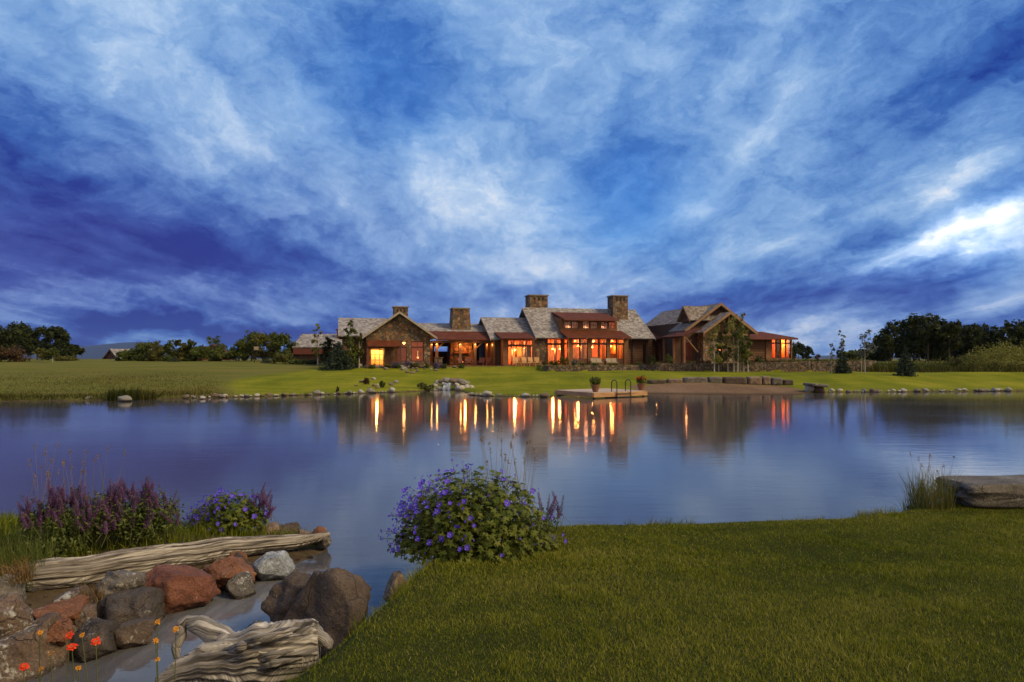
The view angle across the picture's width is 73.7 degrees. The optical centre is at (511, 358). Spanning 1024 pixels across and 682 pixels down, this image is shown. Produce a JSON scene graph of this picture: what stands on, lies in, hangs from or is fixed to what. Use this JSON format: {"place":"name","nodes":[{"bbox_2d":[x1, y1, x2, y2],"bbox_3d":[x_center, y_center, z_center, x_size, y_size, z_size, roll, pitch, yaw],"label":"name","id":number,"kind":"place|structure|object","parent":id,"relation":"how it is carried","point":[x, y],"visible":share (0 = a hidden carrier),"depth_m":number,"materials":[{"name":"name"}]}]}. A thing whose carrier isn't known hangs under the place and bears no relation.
{"place":"outdoors","nodes":[
{"label":"outdoors","id":0,"kind":"place"},
{"bbox_2d":[20,342,263,358],"bbox_3d":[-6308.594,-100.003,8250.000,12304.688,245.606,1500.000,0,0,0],"label":"hills","id":1,"kind":"structure","parent":0,"point":[96,352],"depth_m":8064.07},
{"bbox_2d":[0,390,1023,681],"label":"water","id":2,"kind":"structure","parent":0,"point":[342,468],"depth_m":19.97,"materials":[{"name":"liquid"}]},
{"bbox_2d":[555,388,646,398],"bbox_3d":[6.691,3.040,51.478,5.985,1.320,4.955,0,0,-35],"label":"dock","id":3,"kind":"object","parent":2,"relation":"in","point":[604,392],"visible":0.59,"depth_m":49.79,"materials":[{"name":"brown wood"}]},
{"bbox_2d":[589,376,601,391],"bbox_3d":[6.006,1.806,48.899,0.943,1.147,0.888,0,0,-30],"label":"planter","id":4,"kind":"object","parent":3,"relation":"on","point":[595,382],"visible":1,"depth_m":48.73,"materials":[{"name":"ceramic"}]},
{"bbox_2d":[636,375,646,389],"bbox_3d":[9.750,1.780,51.505,0.935,1.200,0.933,0,0,0],"label":"planter","id":5,"kind":"object","parent":3,"relation":"on","point":[641,383],"visible":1,"depth_m":51.32,"materials":[{"name":"ceramic"}]},
{"bbox_2d":[0,359,1023,681],"bbox_3d":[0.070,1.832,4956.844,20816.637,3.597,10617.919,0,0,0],"label":"ground","id":6,"kind":"structure","parent":0,"point":[252,377],"depth_m":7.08,"materials":[{"name":"plant"}]},
{"bbox_2d":[0,325,25,352],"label":"tree","id":7,"kind":"object","parent":6,"relation":"on","point":[8,338],"visible":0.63,"depth_m":126.05,"materials":[{"name":"green plant"}]},
{"bbox_2d":[0,573,26,601],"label":"rock","id":8,"kind":"object","parent":6,"relation":"on","point":[6,587],"visible":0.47,"depth_m":7.03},
{"bbox_2d":[0,554,45,585],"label":"grass tuft","id":9,"kind":"object","parent":8,"relation":"on","point":[23,569],"visible":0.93,"depth_m":7.14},
{"bbox_2d":[0,345,32,361],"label":"bush","id":10,"kind":"object","parent":6,"relation":"on","point":[14,353],"visible":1,"depth_m":99.16,"materials":[{"name":"brown plant"}]},
{"bbox_2d":[0,593,33,638],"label":"rock","id":11,"kind":"object","parent":6,"relation":"on","point":[16,613],"visible":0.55,"depth_m":6.24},
{"bbox_2d":[4,320,33,358],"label":"tree","id":12,"kind":"object","parent":6,"relation":"on","point":[18,327],"visible":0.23,"depth_m":129.46,"materials":[{"name":"green plant"}]},
{"bbox_2d":[0,525,65,588],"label":"grass tuft","id":13,"kind":"object","parent":6,"relation":"on","point":[20,552],"visible":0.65,"depth_m":7.48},
{"bbox_2d":[18,325,52,359],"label":"tree","id":14,"kind":"object","parent":6,"relation":"on","point":[26,343],"visible":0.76,"depth_m":122.90,"materials":[{"name":"green plant"}]},
{"bbox_2d":[0,611,76,681],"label":"boulder","id":15,"kind":"object","parent":6,"relation":"on","point":[18,649],"visible":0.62,"depth_m":6.05,"materials":[{"name":"stone"}]},
{"bbox_2d":[46,616,73,646],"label":"rock","id":16,"kind":"object","parent":15,"relation":"on","point":[60,629],"visible":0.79,"depth_m":6.27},
{"bbox_2d":[32,347,48,361],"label":"young tree","id":17,"kind":"object","parent":6,"relation":"on","point":[39,351],"visible":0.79,"depth_m":97.81,"materials":[{"name":"green plant"}]},
{"bbox_2d":[31,325,71,359],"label":"tree","id":18,"kind":"object","parent":6,"relation":"on","point":[58,335],"visible":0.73,"depth_m":118.88,"materials":[{"name":"green plant"}]},
{"bbox_2d":[43,347,59,361],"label":"young tree","id":19,"kind":"object","parent":6,"relation":"on","point":[52,351],"visible":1,"depth_m":97.71,"materials":[{"name":"green plant"}]},
{"bbox_2d":[33,594,89,622],"bbox_3d":[-4.553,2.570,6.850,0.567,0.336,0.500,0,0,-6],"label":"rock","id":20,"kind":"object","parent":6,"relation":"on","point":[71,608],"visible":0.42,"depth_m":6.74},
{"bbox_2d":[0,478,129,556],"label":"purple sage","id":21,"kind":"object","parent":6,"relation":"on","point":[56,515],"visible":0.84,"depth_m":8.61,"materials":[{"name":"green plant"}]},
{"bbox_2d":[53,354,77,360],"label":"bush","id":22,"kind":"object","parent":6,"relation":"on","point":[66,358],"visible":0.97,"depth_m":106.97,"materials":[{"name":"green plant"}]},
{"bbox_2d":[56,342,85,356],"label":"tree","id":23,"kind":"object","parent":6,"relation":"on","point":[69,349],"visible":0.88,"depth_m":116.30,"materials":[{"name":"green plant"}]},
{"bbox_2d":[52,585,98,603],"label":"rock","id":24,"kind":"object","parent":6,"relation":"on","point":[66,595],"visible":0.3,"depth_m":7.07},
{"bbox_2d":[64,575,113,603],"bbox_3d":[-4.342,2.351,7.053,0.521,0.298,0.333,0,0,-44],"label":"grass tuft","id":25,"kind":"object","parent":24,"relation":"on","point":[87,592],"visible":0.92,"depth_m":7.06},
{"bbox_2d":[21,443,140,555],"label":"seed stalks","id":26,"kind":"object","parent":6,"relation":"on","point":[47,473],"visible":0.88,"depth_m":8.90,"materials":[{"name":"brown plant"}]},
{"bbox_2d":[73,603,97,629],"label":"rock","id":27,"kind":"object","parent":6,"relation":"on","point":[88,612],"visible":0.41,"depth_m":6.76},
{"bbox_2d":[69,618,118,662],"bbox_3d":[-3.995,2.707,6.500,0.463,0.464,0.500,0,0,-11],"label":"rock","id":28,"kind":"object","parent":6,"relation":"on","point":[102,629],"visible":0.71,"depth_m":6.38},
{"bbox_2d":[91,636,100,681],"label":"wild flower","id":29,"kind":"object","parent":6,"relation":"on","point":[95,641],"visible":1,"depth_m":4.20,"materials":[{"name":"red plant"}]},
{"bbox_2d":[0,366,233,400],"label":"meadow grass","id":30,"kind":"structure","parent":6,"relation":"on","point":[169,393],"depth_m":54.44,"materials":[{"name":"plant"}]},
{"bbox_2d":[95,569,146,597],"bbox_3d":[-4.267,2.485,7.433,0.456,0.385,0.471,0,0,40],"label":"rock","id":31,"kind":"object","parent":6,"relation":"on","point":[122,579],"visible":0.62,"depth_m":7.32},
{"bbox_2d":[105,386,141,400],"bbox_3d":[-26.341,2.360,46.464,2.231,1.045,2.112,0,0,0],"label":"rush clump","id":32,"kind":"object","parent":6,"relation":"on","point":[113,395],"visible":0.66,"depth_m":45.98,"materials":[{"name":"green plant"}]},
{"bbox_2d":[115,349,138,360],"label":"tree","id":33,"kind":"object","parent":6,"relation":"on","point":[125,355],"visible":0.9,"depth_m":107.07,"materials":[{"name":"green plant"}]},
{"bbox_2d":[102,349,151,358],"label":"barn","id":34,"kind":"structure","parent":6,"relation":"on","point":[110,354],"depth_m":150.27,"materials":[{"name":"grey wood"}]},
{"bbox_2d":[97,587,166,631],"bbox_3d":[-4.082,2.740,7.240,0.784,0.638,0.800,0,0,-6],"label":"rock","id":35,"kind":"object","parent":6,"relation":"on","point":[121,606],"visible":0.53,"depth_m":7.07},
{"bbox_2d":[76,476,189,548],"bbox_3d":[-5.031,2.026,9.024,1.440,0.955,1.080,0,0,-17],"label":"purple sage","id":36,"kind":"object","parent":6,"relation":"on","point":[154,516],"visible":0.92,"depth_m":8.89,"materials":[{"name":"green plant"}]},
{"bbox_2d":[113,616,154,648],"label":"rock","id":37,"kind":"object","parent":6,"relation":"on","point":[133,633],"visible":0.91,"depth_m":6.62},
{"bbox_2d":[136,388,156,399],"bbox_3d":[-25.158,2.453,46.936,1.372,0.819,1.463,0,0,0],"label":"rush clump","id":38,"kind":"object","parent":6,"relation":"on","point":[145,395],"visible":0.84,"depth_m":46.78,"materials":[{"name":"green plant"}]},
{"bbox_2d":[131,341,162,360],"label":"tree","id":39,"kind":"object","parent":6,"relation":"on","point":[141,348],"visible":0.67,"depth_m":107.39,"materials":[{"name":"green plant"}]},
{"bbox_2d":[145,341,162,360],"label":"tree","id":40,"kind":"object","parent":6,"relation":"on","point":[156,353],"visible":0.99,"depth_m":105.52,"materials":[{"name":"green plant"}]},
{"bbox_2d":[0,509,318,567],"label":"bank grass","id":41,"kind":"structure","parent":6,"relation":"on","point":[193,530],"depth_m":9.50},
{"bbox_2d":[238,482,278,528],"bbox_3d":[-3.784,2.184,10.196,0.621,0.694,0.486,0,0,0],"label":"purple sage","id":42,"kind":"object","parent":41,"relation":"on","point":[263,503],"visible":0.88,"depth_m":10.14,"materials":[{"name":"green plant"}]},
{"bbox_2d":[10,532,329,589],"bbox_3d":[-4.076,2.458,8.683,3.817,0.490,0.502,0,0,-45],"label":"driftwood log","id":43,"kind":"object","parent":6,"relation":"on","point":[61,572],"visible":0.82,"depth_m":8.22,"materials":[{"name":"beige wood"}]},
{"bbox_2d":[160,339,179,360],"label":"tree","id":44,"kind":"object","parent":6,"relation":"on","point":[168,351],"visible":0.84,"depth_m":105.29,"materials":[{"name":"green plant"}]},
{"bbox_2d":[170,339,188,360],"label":"tree","id":45,"kind":"object","parent":6,"relation":"on","point":[182,354],"visible":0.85,"depth_m":105.72,"materials":[{"name":"green plant"}]},
{"bbox_2d":[145,564,220,613],"bbox_3d":[-3.814,2.678,7.784,0.812,0.595,0.709,0,0,34],"label":"rock","id":46,"kind":"object","parent":6,"relation":"on","point":[184,587],"visible":0.74,"depth_m":7.62,"materials":[{"name":"stone"}]},
{"bbox_2d":[185,339,198,360],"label":"tree","id":47,"kind":"object","parent":6,"relation":"on","point":[191,356],"visible":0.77,"depth_m":105.44,"materials":[{"name":"green plant"}]},
{"bbox_2d":[192,336,227,360],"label":"tree","id":48,"kind":"object","parent":6,"relation":"on","point":[216,353],"visible":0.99,"depth_m":104.25,"materials":[{"name":"green plant"}]},
{"bbox_2d":[184,487,268,534],"bbox_3d":[-4.228,2.225,10.140,1.256,0.628,0.903,0,0,0],"label":"geranium bush","id":49,"kind":"object","parent":6,"relation":"on","point":[231,516],"visible":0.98,"depth_m":9.97,"materials":[{"name":"green plant"}]},
{"bbox_2d":[203,556,256,587],"bbox_3d":[-3.481,2.641,8.380,0.641,0.451,0.600,0,0,0],"label":"rock","id":50,"kind":"object","parent":6,"relation":"on","point":[222,572],"visible":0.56,"depth_m":8.20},
{"bbox_2d":[224,339,250,360],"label":"tree","id":51,"kind":"object","parent":6,"relation":"on","point":[240,350],"visible":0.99,"depth_m":103.53,"materials":[{"name":"green plant"}]},
{"bbox_2d":[226,571,255,599],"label":"rock","id":52,"kind":"object","parent":6,"relation":"on","point":[240,585],"visible":0.95,"depth_m":8.03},
{"bbox_2d":[155,615,333,681],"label":"driftwood stump","id":53,"kind":"object","parent":6,"relation":"on","point":[258,651],"visible":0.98,"depth_m":5.22,"materials":[{"name":"wood"}]},
{"bbox_2d":[233,330,262,360],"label":"tree","id":54,"kind":"object","parent":6,"relation":"on","point":[248,340],"visible":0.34,"depth_m":105.69,"materials":[{"name":"green plant"}]},
{"bbox_2d":[248,333,276,360],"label":"tree","id":55,"kind":"object","parent":6,"relation":"on","point":[260,340],"visible":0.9,"depth_m":103.33,"materials":[{"name":"green plant"}]},
{"bbox_2d":[252,522,280,535],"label":"rock","id":56,"kind":"object","parent":6,"relation":"on","point":[275,525],"visible":0.29,"depth_m":10.35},
{"bbox_2d":[252,550,295,580],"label":"rock","id":57,"kind":"object","parent":6,"relation":"on","point":[273,565],"visible":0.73,"depth_m":8.62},
{"bbox_2d":[270,351,295,363],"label":"bush","id":58,"kind":"object","parent":6,"relation":"on","point":[280,357],"visible":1,"depth_m":94.64,"materials":[{"name":"green plant"}]},
{"bbox_2d":[270,332,298,359],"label":"tree","id":59,"kind":"object","parent":6,"relation":"on","point":[283,340],"visible":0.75,"depth_m":102.16,"materials":[{"name":"green plant"}]},
{"bbox_2d":[261,569,310,622],"bbox_3d":[-2.166,2.612,6.990,0.703,0.889,0.800,0,0,11],"label":"boulder","id":60,"kind":"object","parent":6,"relation":"on","point":[278,602],"visible":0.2,"depth_m":6.84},
{"bbox_2d":[279,522,301,533],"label":"rock","id":61,"kind":"object","parent":6,"relation":"on","point":[291,525],"visible":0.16,"depth_m":10.64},
{"bbox_2d":[292,329,341,362],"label":"garage","id":62,"kind":"structure","parent":6,"relation":"on","point":[302,349],"depth_m":103.00,"materials":[{"name":"grey wood"}]},
{"bbox_2d":[311,323,324,364],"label":"aspen","id":63,"kind":"object","parent":6,"relation":"on","point":[316,353],"visible":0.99,"depth_m":90.87,"materials":[{"name":"plant"}]},
{"bbox_2d":[317,532,331,548],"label":"rock","id":64,"kind":"object","parent":6,"relation":"on","point":[324,542],"visible":0.7,"depth_m":9.90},
{"bbox_2d":[283,567,371,659],"bbox_3d":[-1.695,2.545,6.726,0.868,1.050,0.867,0,0,33],"label":"boulder","id":65,"kind":"object","parent":6,"relation":"on","point":[331,601],"visible":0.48,"depth_m":6.47,"materials":[{"name":"stone"}]},
{"bbox_2d":[320,336,335,361],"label":"tree","id":66,"kind":"object","parent":6,"relation":"on","point":[325,349],"visible":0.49,"depth_m":91.48,"materials":[{"name":"green plant"}]},
{"bbox_2d":[318,341,355,370],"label":"spruce","id":67,"kind":"object","parent":6,"relation":"on","point":[336,360],"visible":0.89,"depth_m":81.21,"materials":[{"name":"green plant"}]},
{"bbox_2d":[343,319,358,364],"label":"aspen","id":68,"kind":"object","parent":6,"relation":"on","point":[351,347],"visible":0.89,"depth_m":82.57,"materials":[{"name":"green plant"}]},
{"bbox_2d":[353,333,364,367],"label":"aspen","id":69,"kind":"object","parent":6,"relation":"on","point":[357,348],"visible":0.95,"depth_m":83.41,"materials":[{"name":"green plant"}]},
{"bbox_2d":[383,570,407,601],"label":"rock","id":70,"kind":"object","parent":6,"relation":"on","point":[396,576],"visible":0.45,"depth_m":7.67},
{"bbox_2d":[378,459,567,564],"bbox_3d":[-0.475,1.800,8.224,2.292,1.156,1.514,0,0,0],"label":"geranium bush","id":71,"kind":"object","parent":6,"relation":"on","point":[478,531],"visible":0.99,"depth_m":7.91,"materials":[{"name":"green plant"}]},
{"bbox_2d":[478,425,538,535],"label":"seed stalks","id":72,"kind":"object","parent":6,"relation":"on","point":[510,446],"visible":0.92,"depth_m":8.93,"materials":[{"name":"brown plant"}]},
{"bbox_2d":[532,491,570,532],"bbox_3d":[0.541,2.153,9.415,0.522,0.638,0.443,0,0,14],"label":"purple sage","id":73,"kind":"object","parent":6,"relation":"on","point":[550,512],"visible":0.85,"depth_m":9.40,"materials":[{"name":"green plant"}]},
{"bbox_2d":[338,294,797,367],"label":"lodge","id":74,"kind":"structure","parent":6,"relation":"on","point":[620,331],"depth_m":91.75,"materials":[{"name":"wood"}]},
{"bbox_2d":[544,365,654,371],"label":"retaining wall","id":75,"kind":"structure","parent":6,"relation":"on","point":[597,368],"depth_m":79.85,"materials":[{"name":"stone"}]},
{"bbox_2d":[655,363,721,370],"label":"retaining wall","id":76,"kind":"structure","parent":6,"relation":"on","point":[683,366],"depth_m":78.90,"materials":[{"name":"stone"}]},
{"bbox_2d":[682,377,707,382],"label":"stone block","id":77,"kind":"structure","parent":6,"relation":"on","point":[695,380],"depth_m":62.27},
{"bbox_2d":[705,324,724,371],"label":"aspen","id":78,"kind":"object","parent":6,"relation":"on","point":[711,335],"visible":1,"depth_m":76.41,"materials":[{"name":"plant"}]},
{"bbox_2d":[715,331,723,371],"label":"aspen","id":79,"kind":"object","parent":6,"relation":"on","point":[718,351],"visible":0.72,"depth_m":77.50,"materials":[{"name":"green plant"}]},
{"bbox_2d":[719,320,733,371],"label":"aspen","id":80,"kind":"object","parent":6,"relation":"on","point":[724,357],"visible":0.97,"depth_m":77.11,"materials":[{"name":"green plant"}]},
{"bbox_2d":[725,314,743,371],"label":"aspen","id":81,"kind":"object","parent":6,"relation":"on","point":[729,327],"visible":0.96,"depth_m":76.79,"materials":[{"name":"plant"}]},
{"bbox_2d":[722,377,746,383],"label":"stone block","id":82,"kind":"structure","parent":6,"relation":"on","point":[734,380],"depth_m":62.27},
{"bbox_2d":[731,322,746,371],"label":"aspen","id":83,"kind":"object","parent":6,"relation":"on","point":[744,350],"visible":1,"depth_m":76.44,"materials":[{"name":"green plant"}]},
{"bbox_2d":[738,313,749,371],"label":"aspen","id":84,"kind":"object","parent":6,"relation":"on","point":[745,332],"visible":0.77,"depth_m":77.11,"materials":[{"name":"plant"}]},
{"bbox_2d":[741,336,752,371],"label":"aspen","id":85,"kind":"object","parent":6,"relation":"on","point":[747,362],"visible":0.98,"depth_m":76.75,"materials":[{"name":"green plant"}]},
{"bbox_2d":[746,376,761,384],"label":"stone block","id":86,"kind":"structure","parent":6,"relation":"on","point":[752,380],"depth_m":62.28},
{"bbox_2d":[722,361,810,371],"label":"retaining wall","id":87,"kind":"structure","parent":6,"relation":"on","point":[801,366],"depth_m":78.40,"materials":[{"name":"stone"}]},
{"bbox_2d":[800,345,814,358],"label":"tree","id":88,"kind":"object","parent":6,"relation":"on","point":[808,350],"visible":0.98,"depth_m":179.09,"materials":[{"name":"green plant"}]},
{"bbox_2d":[830,348,852,373],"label":"spruce","id":89,"kind":"object","parent":6,"relation":"on","point":[842,365],"visible":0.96,"depth_m":73.81,"materials":[{"name":"green plant"}]},
{"bbox_2d":[811,360,875,371],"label":"retaining wall","id":90,"kind":"structure","parent":6,"relation":"on","point":[819,366],"depth_m":79.04,"materials":[{"name":"stone"}]},
{"bbox_2d":[855,329,876,372],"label":"sapling","id":91,"kind":"object","parent":6,"relation":"on","point":[867,349],"visible":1,"depth_m":73.85,"materials":[{"name":"green plant"}]},
{"bbox_2d":[862,328,895,360],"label":"tree","id":92,"kind":"object","parent":6,"relation":"on","point":[870,355],"visible":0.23,"depth_m":123.66,"materials":[{"name":"green plant"}]},
{"bbox_2d":[871,320,909,361],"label":"tree","id":93,"kind":"object","parent":6,"relation":"on","point":[883,344],"visible":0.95,"depth_m":111.38,"materials":[{"name":"green plant"}]},
{"bbox_2d":[891,319,916,359],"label":"tree","id":94,"kind":"object","parent":6,"relation":"on","point":[902,333],"visible":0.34,"depth_m":115.20,"materials":[{"name":"green plant"}]},
{"bbox_2d":[893,346,917,376],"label":"spruce","id":95,"kind":"object","parent":6,"relation":"on","point":[904,368],"visible":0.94,"depth_m":70.31,"materials":[{"name":"green plant"}]},
{"bbox_2d":[896,313,932,360],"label":"tree","id":96,"kind":"object","parent":6,"relation":"on","point":[912,320],"visible":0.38,"depth_m":112.92,"materials":[{"name":"green plant"}]},
{"bbox_2d":[893,495,935,512],"bbox_3d":[6.955,2.518,11.767,0.719,0.389,0.734,0,0,0],"label":"grass tuft","id":97,"kind":"object","parent":6,"relation":"on","point":[906,506],"visible":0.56,"depth_m":11.75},
{"bbox_2d":[906,315,948,361],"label":"tree","id":98,"kind":"object","parent":6,"relation":"on","point":[926,333],"visible":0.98,"depth_m":109.44,"materials":[{"name":"green plant"}]},
{"bbox_2d":[896,452,963,510],"bbox_3d":[7.212,2.119,11.755,1.101,1.062,1.197,0,0,31],"label":"grass tuft","id":99,"kind":"object","parent":6,"relation":"on","point":[930,494],"visible":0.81,"depth_m":11.74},
{"bbox_2d":[925,314,958,361],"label":"tree","id":100,"kind":"object","parent":6,"relation":"on","point":[942,322],"visible":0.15,"depth_m":112.03,"materials":[{"name":"green plant"}]},
{"bbox_2d":[937,323,963,355],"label":"tree","id":101,"kind":"object","parent":6,"relation":"on","point":[950,339],"visible":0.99,"depth_m":107.70,"materials":[{"name":"green plant"}]},
{"bbox_2d":[944,319,971,358],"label":"tree","id":102,"kind":"object","parent":6,"relation":"on","point":[963,330],"visible":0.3,"depth_m":115.82,"materials":[{"name":"green plant"}]},
{"bbox_2d":[944,353,980,365],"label":"shrub","id":103,"kind":"object","parent":6,"relation":"on","point":[950,358],"visible":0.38,"depth_m":79.83,"materials":[{"name":"green plant"}]},
{"bbox_2d":[957,324,986,360],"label":"tree","id":104,"kind":"object","parent":6,"relation":"on","point":[973,341],"visible":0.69,"depth_m":113.27,"materials":[{"name":"green plant"}]},
{"bbox_2d":[936,475,1023,507],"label":"stone slab","id":105,"kind":"structure","parent":6,"relation":"on","point":[1004,491],"depth_m":11.55,"materials":[{"name":"stone"}]},
{"bbox_2d":[973,323,993,350],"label":"tree","id":106,"kind":"object","parent":6,"relation":"on","point":[982,327],"visible":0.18,"depth_m":117.56,"materials":[{"name":"green plant"}]},
{"bbox_2d":[953,336,1023,370],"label":"shrub","id":107,"kind":"object","parent":6,"relation":"on","point":[1003,353],"visible":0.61,"depth_m":75.03,"materials":[{"name":"green plant"}]},
{"bbox_2d":[982,325,1007,356],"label":"tree","id":108,"kind":"object","parent":6,"relation":"on","point":[991,336],"visible":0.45,"depth_m":115.58,"materials":[{"name":"green plant"}]},
{"bbox_2d":[990,319,1023,360],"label":"tree","id":109,"kind":"object","parent":6,"relation":"on","point":[1015,331],"visible":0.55,"depth_m":111.53,"materials":[{"name":"green plant"}]},
{"bbox_2d":[0,0,1023,355],"label":"sky","id":110,"kind":"structure","parent":0,"point":[184,170],"materials":[{"name":"blue"}]},
{"bbox_2d":[789,355,920,358],"bbox_3d":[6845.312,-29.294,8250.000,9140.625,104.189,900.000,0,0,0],"label":"hills","id":111,"kind":"structure","parent":0,"point":[826,357],"depth_m":8091.50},
{"bbox_2d":[756,357,1023,372],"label":"meadow grass","id":112,"kind":"structure","parent":0,"point":[960,368],"depth_m":76.34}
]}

